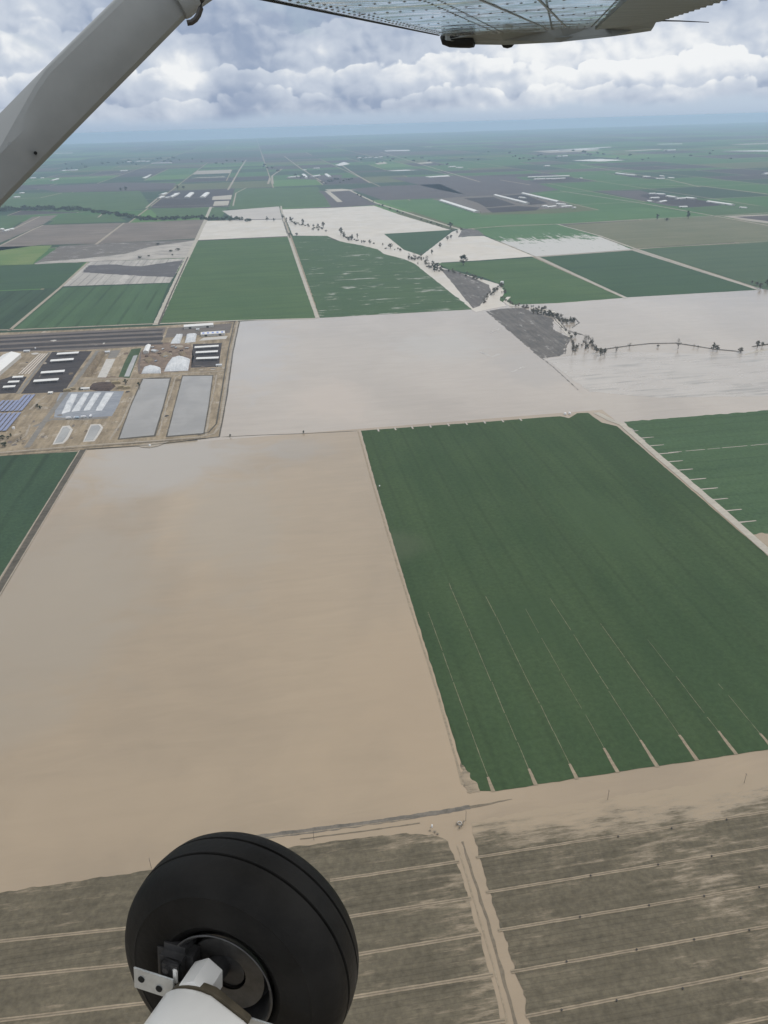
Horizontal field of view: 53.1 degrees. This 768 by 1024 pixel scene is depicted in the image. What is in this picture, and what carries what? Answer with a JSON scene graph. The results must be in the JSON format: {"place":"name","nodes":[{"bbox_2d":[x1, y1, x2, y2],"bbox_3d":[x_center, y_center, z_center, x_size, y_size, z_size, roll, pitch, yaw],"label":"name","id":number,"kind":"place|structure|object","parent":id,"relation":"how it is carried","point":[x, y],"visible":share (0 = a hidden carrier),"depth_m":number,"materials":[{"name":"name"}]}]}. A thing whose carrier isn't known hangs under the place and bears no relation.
{"place":"outdoors","nodes":[
{"label":"outdoors","id":0,"kind":"place"},
{"bbox_2d":[0,215,29,228],"bbox_3d":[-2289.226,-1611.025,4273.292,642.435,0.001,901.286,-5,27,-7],"label":"field","id":1,"kind":"structure","parent":0,"point":[8,221],"depth_m":4297.72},
{"bbox_2d":[0,245,51,265],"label":"field","id":2,"kind":"structure","parent":0,"point":[23,255],"depth_m":3057.03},
{"bbox_2d":[0,289,56,329],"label":"field","id":3,"kind":"structure","parent":0,"point":[16,306],"depth_m":2175.29,"materials":[{"name":"plant"}]},
{"bbox_2d":[0,215,56,242],"bbox_3d":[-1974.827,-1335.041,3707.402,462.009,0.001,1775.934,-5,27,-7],"label":"field","id":4,"kind":"structure","parent":0,"point":[30,225],"depth_m":3980.78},
{"bbox_2d":[0,452,76,575],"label":"field","id":5,"kind":"structure","parent":0,"point":[28,483],"depth_m":1029.93,"materials":[{"name":"plant"}]},
{"bbox_2d":[0,450,79,577],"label":"track","id":6,"kind":"structure","parent":0,"point":[37,518],"depth_m":947.53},
{"bbox_2d":[0,262,84,289],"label":"field","id":7,"kind":"structure","parent":0,"point":[34,276],"depth_m":2598.21,"materials":[{"name":"plant"}]},
{"bbox_2d":[0,450,84,593],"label":"track","id":8,"kind":"structure","parent":0,"point":[28,539],"depth_m":940.27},
{"bbox_2d":[7,262,88,330],"bbox_3d":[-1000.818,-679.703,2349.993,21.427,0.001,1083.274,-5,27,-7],"label":"track","id":9,"kind":"structure","parent":0,"point":[41,303],"depth_m":2212.70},
{"bbox_2d":[0,223,120,249],"bbox_3d":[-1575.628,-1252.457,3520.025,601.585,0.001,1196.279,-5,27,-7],"label":"field","id":10,"kind":"structure","parent":0,"point":[69,234],"depth_m":3603.53,"materials":[{"name":"soil"}]},
{"bbox_2d":[0,927,125,942],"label":"border ridge","id":11,"kind":"structure","parent":0,"point":[62,935],"depth_m":456.43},
{"bbox_2d":[0,963,127,978],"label":"border ridge","id":12,"kind":"structure","parent":0,"point":[62,970],"depth_m":436.71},
{"bbox_2d":[0,964,127,977],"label":"wheel rut","id":13,"kind":"structure","parent":12,"relation":"on","point":[62,971],"depth_m":436.57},
{"bbox_2d":[0,1001,144,1021],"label":"border ridge","id":14,"kind":"structure","parent":0,"point":[72,1012],"depth_m":416.31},
{"bbox_2d":[0,1003,144,1020],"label":"wheel rut","id":15,"kind":"structure","parent":14,"relation":"on","point":[70,1011],"depth_m":416.35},
{"bbox_2d":[1,191,151,212],"bbox_3d":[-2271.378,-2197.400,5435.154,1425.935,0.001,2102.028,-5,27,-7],"label":"field","id":16,"kind":"structure","parent":0,"point":[114,201],"depth_m":5420.12,"materials":[{"name":"plant"}]},
{"bbox_2d":[49,214,124,223],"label":"field","id":17,"kind":"structure","parent":0,"point":[65,219],"depth_m":4240.62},
{"bbox_2d":[13,283,168,328],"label":"field","id":18,"kind":"structure","parent":0,"point":[100,305],"depth_m":2095.61,"materials":[{"name":"plant"}]},
{"bbox_2d":[84,425,100,440],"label":"pond","id":19,"kind":"structure","parent":0,"point":[93,432],"depth_m":1219.67,"materials":[{"name":"liquid"}]},
{"bbox_2d":[31,182,175,191],"bbox_3d":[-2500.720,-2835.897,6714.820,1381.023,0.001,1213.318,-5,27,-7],"label":"field","id":20,"kind":"structure","parent":0,"point":[102,187],"depth_m":6694.46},
{"bbox_2d":[34,239,194,263],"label":"field","id":21,"kind":"structure","parent":0,"point":[69,252],"depth_m":3123.95,"materials":[{"name":"soil"}]},
{"bbox_2d":[36,241,193,263],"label":"flooded field","id":22,"kind":"structure","parent":0,"point":[159,252],"depth_m":2956.19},
{"bbox_2d":[1,321,235,329],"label":"road","id":23,"kind":"structure","parent":0,"point":[106,325],"depth_m":1891.67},
{"bbox_2d":[0,321,237,455],"bbox_3d":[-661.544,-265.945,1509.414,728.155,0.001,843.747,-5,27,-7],"label":"dairy yard","id":24,"kind":"structure","parent":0,"point":[51,428],"depth_m":1349.66,"materials":[{"name":"soil"}]},
{"bbox_2d":[0,351,20,374],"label":"barn","id":25,"kind":"structure","parent":24,"relation":"on","point":[9,360],"depth_m":1591.98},
{"bbox_2d":[0,376,25,393],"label":"corral","id":26,"kind":"object","parent":24,"relation":"on","point":[3,382],"visible":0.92,"depth_m":1466.90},
{"bbox_2d":[21,351,91,393],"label":"corral","id":27,"kind":"object","parent":24,"relation":"on","point":[62,382],"visible":0.9,"depth_m":1527.94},
{"bbox_2d":[24,351,98,447],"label":"farm lane","id":28,"kind":"structure","parent":24,"relation":"on","point":[48,416],"depth_m":1341.38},
{"bbox_2d":[0,337,162,347],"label":"corral","id":29,"kind":"object","parent":24,"relation":"on","point":[79,342],"visible":1,"depth_m":1747.29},
{"bbox_2d":[0,333,162,342],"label":"corral","id":30,"kind":"object","parent":24,"relation":"on","point":[68,338],"visible":1,"depth_m":1786.74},
{"bbox_2d":[0,342,162,351],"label":"corral","id":31,"kind":"object","parent":24,"relation":"on","point":[63,347],"visible":0.98,"depth_m":1711.32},
{"bbox_2d":[0,329,162,338],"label":"corral","id":32,"kind":"object","parent":24,"relation":"on","point":[79,334],"visible":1,"depth_m":1820.62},
{"bbox_2d":[0,327,165,351],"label":"corral","id":33,"kind":"object","parent":24,"relation":"on","point":[108,343],"visible":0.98,"depth_m":1775.17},
{"bbox_2d":[54,391,123,417],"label":"dairy yard","id":34,"kind":"structure","parent":24,"relation":"on","point":[110,407],"depth_m":1338.27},
{"bbox_2d":[62,394,76,413],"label":"feed pile","id":35,"kind":"object","parent":34,"relation":"on","point":[69,403],"visible":1,"depth_m":1344.38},
{"bbox_2d":[83,351,104,376],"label":"feed heap","id":36,"kind":"object","parent":24,"relation":"on","point":[92,366],"visible":1,"depth_m":1553.39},
{"bbox_2d":[90,382,115,390],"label":"feed heap","id":37,"kind":"object","parent":24,"relation":"on","point":[103,386],"visible":1,"depth_m":1427.68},
{"bbox_2d":[98,359,114,376],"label":"concrete pad","id":38,"kind":"object","parent":24,"relation":"on","point":[106,367],"visible":1,"depth_m":1554.46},
{"bbox_2d":[117,377,170,439],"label":"dark rim","id":39,"kind":"object","parent":24,"relation":"on","point":[119,438],"visible":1,"depth_m":1297.87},
{"bbox_2d":[120,379,169,437],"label":"lagoon","id":40,"kind":"structure","parent":24,"relation":"in","point":[143,416],"depth_m":1314.35,"materials":[{"name":"liquid"}]},
{"bbox_2d":[137,342,193,373],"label":"dairy yard","id":41,"kind":"structure","parent":24,"relation":"attached to","point":[161,362],"depth_m":1628.98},
{"bbox_2d":[141,365,160,373],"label":"silage pile","id":42,"kind":"object","parent":41,"relation":"on","point":[149,369],"visible":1,"depth_m":1514.05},
{"bbox_2d":[164,356,189,370],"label":"silage pile","id":43,"kind":"object","parent":41,"relation":"on","point":[178,363],"visible":1,"depth_m":1538.54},
{"bbox_2d":[166,375,212,436],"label":"dark rim","id":44,"kind":"object","parent":24,"relation":"on","point":[175,403],"visible":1,"depth_m":1302.99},
{"bbox_2d":[168,376,211,435],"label":"lagoon","id":45,"kind":"structure","parent":24,"relation":"in","point":[190,410],"depth_m":1321.24,"materials":[{"name":"liquid"}]},
{"bbox_2d":[165,323,231,337],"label":"dairy yard","id":46,"kind":"structure","parent":24,"relation":"attached to","point":[173,332],"depth_m":1823.87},
{"bbox_2d":[191,343,221,367],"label":"dairy yard","id":47,"kind":"structure","parent":24,"relation":"on","point":[207,362],"depth_m":1616.63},
{"bbox_2d":[0,322,238,452],"bbox_3d":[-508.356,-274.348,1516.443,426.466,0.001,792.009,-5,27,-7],"label":"farm lane","id":48,"kind":"structure","parent":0,"point":[224,396],"depth_m":1224.81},
{"bbox_2d":[89,321,239,448],"bbox_3d":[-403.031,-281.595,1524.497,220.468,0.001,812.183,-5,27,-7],"label":"wheel rut","id":49,"kind":"structure","parent":48,"relation":"on","point":[223,410],"depth_m":1291.07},
{"bbox_2d":[199,322,234,434],"bbox_3d":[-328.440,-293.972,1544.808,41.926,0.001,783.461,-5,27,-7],"label":"dirt road","id":50,"kind":"structure","parent":48,"relation":"on","point":[222,383],"depth_m":1433.26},
{"bbox_2d":[64,258,184,285],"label":"flooded field","id":51,"kind":"structure","parent":0,"point":[81,277],"depth_m":2514.41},
{"bbox_2d":[84,260,182,276],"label":"wet band","id":52,"kind":"object","parent":51,"relation":"on","point":[168,269],"visible":1,"depth_m":2651.78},
{"bbox_2d":[119,348,140,377],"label":"pond bank","id":53,"kind":"structure","parent":0,"point":[133,352],"depth_m":1591.15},
{"bbox_2d":[99,220,203,243],"bbox_3d":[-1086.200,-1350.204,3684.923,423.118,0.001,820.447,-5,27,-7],"label":"field","id":54,"kind":"structure","parent":0,"point":[154,231],"depth_m":3636.56,"materials":[{"name":"soil"}]},
{"bbox_2d":[153,207,211,324],"bbox_3d":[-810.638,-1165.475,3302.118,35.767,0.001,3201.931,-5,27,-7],"label":"road","id":55,"kind":"structure","parent":0,"point":[157,318],"depth_m":2599.21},
{"bbox_2d":[150,207,227,218],"bbox_3d":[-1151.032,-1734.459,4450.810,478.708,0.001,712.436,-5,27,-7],"label":"field","id":56,"kind":"structure","parent":0,"point":[181,212],"depth_m":4473.58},
{"bbox_2d":[161,237,314,322],"bbox_3d":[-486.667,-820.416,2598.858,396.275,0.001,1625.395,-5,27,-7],"label":"field","id":57,"kind":"structure","parent":0,"point":[243,279],"depth_m":2339.24,"materials":[{"name":"plant"}]},
{"bbox_2d":[198,219,286,239],"bbox_3d":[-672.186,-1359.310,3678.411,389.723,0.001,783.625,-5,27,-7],"label":"flooded field","id":58,"kind":"structure","parent":0,"point":[230,229],"depth_m":3614.85,"materials":[{"name":"liquid"}]},
{"bbox_2d":[0,833,500,1023],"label":"field","id":59,"kind":"structure","parent":0,"point":[94,904],"depth_m":450.13,"materials":[{"name":"soil"}]},
{"bbox_2d":[223,206,281,219],"bbox_3d":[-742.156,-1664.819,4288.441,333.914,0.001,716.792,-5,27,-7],"label":"flooded field","id":60,"kind":"structure","parent":0,"point":[263,213],"depth_m":4295.69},
{"bbox_2d":[228,187,329,208],"bbox_3d":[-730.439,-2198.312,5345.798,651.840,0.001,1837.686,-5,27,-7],"label":"field","id":61,"kind":"structure","parent":0,"point":[252,198],"depth_m":5166.45,"materials":[{"name":"plant"}]},
{"bbox_2d":[287,236,319,317],"bbox_3d":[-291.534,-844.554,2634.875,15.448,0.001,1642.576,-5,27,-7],"label":"road","id":62,"kind":"structure","parent":0,"point":[313,306],"depth_m":2330.05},
{"bbox_2d":[287,191,375,208],"bbox_3d":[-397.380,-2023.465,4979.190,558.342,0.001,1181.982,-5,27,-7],"label":"field","id":63,"kind":"structure","parent":0,"point":[348,199],"depth_m":4829.66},
{"bbox_2d":[0,0,726,1023],"bbox_3d":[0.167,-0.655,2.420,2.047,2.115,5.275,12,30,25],"label":"light aircraft","id":64,"kind":"object","parent":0,"point":[234,928],"visible":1,"depth_m":1.37,"materials":[{"name":"grey paint"}]},
{"bbox_2d":[257,805,470,838],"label":"road","id":65,"kind":"structure","parent":0,"point":[378,821],"depth_m":523.54,"materials":[{"name":"soil"}]},
{"bbox_2d":[283,206,448,235],"bbox_3d":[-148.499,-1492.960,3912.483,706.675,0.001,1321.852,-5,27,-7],"label":"flooded field","id":66,"kind":"structure","parent":0,"point":[364,220],"depth_m":3760.33,"materials":[{"name":"liquid"}]},
{"bbox_2d":[292,236,470,317],"bbox_3d":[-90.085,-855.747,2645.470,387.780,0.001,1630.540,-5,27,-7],"label":"field","id":67,"kind":"structure","parent":0,"point":[344,279],"depth_m":2310.61,"materials":[{"name":"plant"}]},
{"bbox_2d":[0,410,767,1023],"bbox_3d":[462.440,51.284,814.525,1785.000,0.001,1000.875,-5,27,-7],"label":"flood water","id":68,"kind":"structure","parent":0,"point":[202,638],"depth_m":664.80,"materials":[{"name":"liquid"}]},
{"bbox_2d":[0,122,767,455],"bbox_3d":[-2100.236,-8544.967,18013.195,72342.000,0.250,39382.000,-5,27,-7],"label":"farmland","id":69,"kind":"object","parent":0,"point":[214,185],"visible":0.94,"depth_m":8790.12,"materials":[{"name":"plant"}]},
{"bbox_2d":[0,205,251,220],"bbox_3d":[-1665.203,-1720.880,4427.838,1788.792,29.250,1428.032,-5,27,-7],"label":"tree belt","id":70,"kind":"object","parent":69,"relation":"on","point":[73,208],"visible":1,"depth_m":4446.59,"materials":[{"name":"green plant"}]},
{"bbox_2d":[154,198,209,205],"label":"corral","id":71,"kind":"object","parent":69,"relation":"on","point":[184,202],"visible":1,"depth_m":5079.51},
{"bbox_2d":[64,157,352,182],"bbox_3d":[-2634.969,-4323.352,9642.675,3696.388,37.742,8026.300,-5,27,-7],"label":"trees","id":72,"kind":"object","parent":69,"relation":"on","point":[131,162],"visible":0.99,"depth_m":10796.81,"materials":[{"name":"green plant"}]},
{"bbox_2d":[286,175,341,179],"bbox_3d":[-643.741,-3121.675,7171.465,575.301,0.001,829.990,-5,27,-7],"label":"corral","id":73,"kind":"object","parent":69,"relation":"on","point":[322,177],"visible":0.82,"depth_m":7104.74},
{"bbox_2d":[0,0,767,143],"label":"sky","id":74,"kind":"structure","parent":0,"point":[246,68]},
{"bbox_2d":[330,860,458,881],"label":"border ridge","id":75,"kind":"structure","parent":0,"point":[394,871],"depth_m":489.57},
{"bbox_2d":[197,309,601,441],"bbox_3d":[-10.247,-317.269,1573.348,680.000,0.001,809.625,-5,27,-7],"label":"flood water","id":76,"kind":"structure","parent":0,"point":[292,376],"depth_m":1449.44,"materials":[{"name":"liquid"}]},
{"bbox_2d":[352,184,467,199],"bbox_3d":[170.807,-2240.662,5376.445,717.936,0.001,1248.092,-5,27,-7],"label":"field","id":77,"kind":"structure","parent":0,"point":[402,192],"depth_m":5303.02,"materials":[{"name":"soil"}]},
{"bbox_2d":[349,896,470,917],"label":"border ridge","id":78,"kind":"structure","parent":0,"point":[409,906],"depth_m":466.50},
{"bbox_2d":[358,431,463,784],"bbox_3d":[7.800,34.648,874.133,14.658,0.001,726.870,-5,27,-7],"label":"dirt track","id":79,"kind":"structure","parent":0,"point":[452,747],"depth_m":705.67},
{"bbox_2d":[329,229,505,311],"bbox_3d":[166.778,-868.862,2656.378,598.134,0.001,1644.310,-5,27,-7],"label":"flooded field","id":80,"kind":"structure","parent":0,"point":[444,280],"depth_m":2755.14,"materials":[{"name":"liquid"}]},
{"bbox_2d":[385,230,450,254],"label":"field","id":81,"kind":"structure","parent":0,"point":[418,243],"depth_m":3145.06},
{"bbox_2d":[359,932,481,955],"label":"border ridge","id":82,"kind":"structure","parent":0,"point":[420,944],"depth_m":445.37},
{"bbox_2d":[353,972,492,998],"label":"border ridge","id":83,"kind":"structure","parent":0,"point":[423,986],"depth_m":423.85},
{"bbox_2d":[353,974,492,997],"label":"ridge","id":84,"kind":"structure","parent":83,"relation":"on","point":[422,985],"depth_m":423.87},
{"bbox_2d":[443,269,490,307],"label":"field","id":85,"kind":"structure","parent":0,"point":[472,291],"depth_m":2203.65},
{"bbox_2d":[458,229,482,236],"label":"field","id":86,"kind":"structure","parent":0,"point":[468,232],"depth_m":3275.46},
{"bbox_2d":[388,175,557,195],"bbox_3d":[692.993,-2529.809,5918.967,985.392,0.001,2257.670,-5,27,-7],"label":"field","id":87,"kind":"structure","parent":0,"point":[489,185],"depth_m":5773.09,"materials":[{"name":"soil"}]},
{"bbox_2d":[432,236,531,262],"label":"flooded field","id":88,"kind":"structure","parent":0,"point":[473,248],"depth_m":2815.42,"materials":[{"name":"liquid"}]},
{"bbox_2d":[457,845,508,1023],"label":"wheel rut","id":89,"kind":"structure","parent":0,"point":[484,935],"depth_m":450.04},
{"bbox_2d":[462,841,516,1023],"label":"wheel rut","id":90,"kind":"structure","parent":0,"point":[501,969],"depth_m":445.77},
{"bbox_2d":[464,197,514,206],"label":"corral","id":91,"kind":"object","parent":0,"point":[489,202],"visible":1,"depth_m":4523.86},
{"bbox_2d":[434,193,573,212],"bbox_3d":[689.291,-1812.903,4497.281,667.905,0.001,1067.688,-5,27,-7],"label":"corral","id":92,"kind":"object","parent":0,"point":[462,201],"visible":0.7,"depth_m":4411.20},
{"bbox_2d":[486,206,539,212],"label":"corral","id":93,"kind":"object","parent":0,"point":[509,209],"visible":1,"depth_m":4120.89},
{"bbox_2d":[505,194,546,204],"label":"corral","id":94,"kind":"object","parent":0,"point":[532,201],"visible":0.84,"depth_m":4598.64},
{"bbox_2d":[486,308,569,357],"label":"field","id":95,"kind":"structure","parent":0,"point":[539,335],"depth_m":1738.53,"materials":[{"name":"soil"}]},
{"bbox_2d":[438,258,621,304],"bbox_3d":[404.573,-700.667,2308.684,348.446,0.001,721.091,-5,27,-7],"label":"field","id":96,"kind":"structure","parent":0,"point":[531,281],"depth_m":2260.40,"materials":[{"name":"plant"}]},
{"bbox_2d":[382,199,709,228],"bbox_3d":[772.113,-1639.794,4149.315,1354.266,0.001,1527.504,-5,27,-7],"label":"field","id":97,"kind":"structure","parent":0,"point":[447,213],"depth_m":3774.69,"materials":[{"name":"plant"}]},
{"bbox_2d":[480,225,629,255],"bbox_3d":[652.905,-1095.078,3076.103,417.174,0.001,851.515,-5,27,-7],"label":"field","id":98,"kind":"structure","parent":0,"point":[544,240],"depth_m":3019.26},
{"bbox_2d":[361,413,767,790],"bbox_3d":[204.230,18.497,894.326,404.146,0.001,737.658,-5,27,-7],"label":"field","id":99,"kind":"structure","parent":0,"point":[588,525],"depth_m":763.55,"materials":[{"name":"plant"}]},
{"bbox_2d":[460,764,479,792],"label":"silted corner","id":100,"kind":"object","parent":99,"relation":"attached to","point":[470,785],"visible":1,"depth_m":553.31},
{"bbox_2d":[472,773,767,1023],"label":"field","id":101,"kind":"structure","parent":0,"point":[731,1000],"depth_m":465.95,"materials":[{"name":"soil"}]},
{"bbox_2d":[476,810,767,858],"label":"border ridge","id":102,"kind":"structure","parent":0,"point":[619,835],"depth_m":509.53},
{"bbox_2d":[476,811,767,857],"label":"wheel rut","id":103,"kind":"structure","parent":102,"relation":"on","point":[620,834],"depth_m":509.63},
{"bbox_2d":[480,287,767,440],"bbox_3d":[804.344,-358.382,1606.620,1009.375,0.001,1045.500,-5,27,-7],"label":"flood water","id":104,"kind":"structure","parent":0,"point":[733,320],"depth_m":1698.72,"materials":[{"name":"liquid"}]},
{"bbox_2d":[486,845,767,893],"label":"border ridge","id":105,"kind":"structure","parent":0,"point":[625,870],"depth_m":485.71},
{"bbox_2d":[486,846,767,892],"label":"wheel rut","id":106,"kind":"structure","parent":105,"relation":"on","point":[622,870],"depth_m":485.34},
{"bbox_2d":[498,884,767,931],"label":"border ridge","id":107,"kind":"structure","parent":0,"point":[631,908],"depth_m":462.00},
{"bbox_2d":[498,885,767,930],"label":"wheel rut","id":108,"kind":"structure","parent":107,"relation":"on","point":[628,908],"depth_m":461.86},
{"bbox_2d":[599,190,677,205],"bbox_3d":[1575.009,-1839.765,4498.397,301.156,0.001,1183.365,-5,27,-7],"label":"field","id":109,"kind":"structure","parent":0,"point":[635,194],"depth_m":4711.13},
{"bbox_2d":[511,925,767,972],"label":"border ridge","id":110,"kind":"structure","parent":0,"point":[638,948],"depth_m":439.04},
{"bbox_2d":[511,926,767,971],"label":"wheel rut","id":111,"kind":"structure","parent":110,"relation":"on","point":[638,949],"depth_m":439.23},
{"bbox_2d":[525,967,767,1017],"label":"border ridge","id":112,"kind":"structure","parent":0,"point":[646,993],"depth_m":417.27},
{"bbox_2d":[526,968,767,1016],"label":"wheel rut","id":113,"kind":"structure","parent":112,"relation":"on","point":[648,992],"depth_m":417.67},
{"bbox_2d":[541,250,755,296],"bbox_3d":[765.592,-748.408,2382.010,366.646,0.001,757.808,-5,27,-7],"label":"field","id":114,"kind":"structure","parent":0,"point":[630,273],"depth_m":2305.53,"materials":[{"name":"plant"}]},
{"bbox_2d":[546,350,767,397],"bbox_3d":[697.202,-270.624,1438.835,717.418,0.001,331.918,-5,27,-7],"label":"shoal water","id":115,"kind":"structure","parent":0,"point":[671,375],"depth_m":1421.14,"materials":[{"name":"liquid"}]},
{"bbox_2d":[557,224,759,289],"bbox_3d":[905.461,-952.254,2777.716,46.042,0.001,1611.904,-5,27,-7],"label":"road","id":116,"kind":"structure","parent":0,"point":[671,260],"depth_m":2468.16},
{"bbox_2d":[566,216,767,247],"bbox_3d":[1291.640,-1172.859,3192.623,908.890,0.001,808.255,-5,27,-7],"label":"field","id":117,"kind":"structure","parent":0,"point":[673,232],"depth_m":3156.76,"materials":[{"name":"plant"}]},
{"bbox_2d":[594,412,767,554],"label":"track","id":118,"kind":"structure","parent":0,"point":[727,515],"depth_m":978.76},
{"bbox_2d":[642,194,719,206],"bbox_3d":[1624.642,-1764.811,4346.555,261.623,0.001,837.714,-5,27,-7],"label":"corral","id":119,"kind":"object","parent":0,"point":[689,202],"visible":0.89,"depth_m":4222.74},
{"bbox_2d":[625,410,767,534],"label":"field","id":120,"kind":"structure","parent":0,"point":[737,477],"depth_m":1077.01,"materials":[{"name":"plant"}]},
{"bbox_2d":[642,242,767,289],"bbox_3d":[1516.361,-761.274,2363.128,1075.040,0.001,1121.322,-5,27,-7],"label":"field","id":121,"kind":"structure","parent":0,"point":[746,263],"depth_m":2530.34,"materials":[{"name":"plant"}]},
{"bbox_2d":[666,194,767,214],"bbox_3d":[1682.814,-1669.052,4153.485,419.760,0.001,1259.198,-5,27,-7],"label":"field","id":122,"kind":"structure","parent":0,"point":[721,209],"depth_m":3834.67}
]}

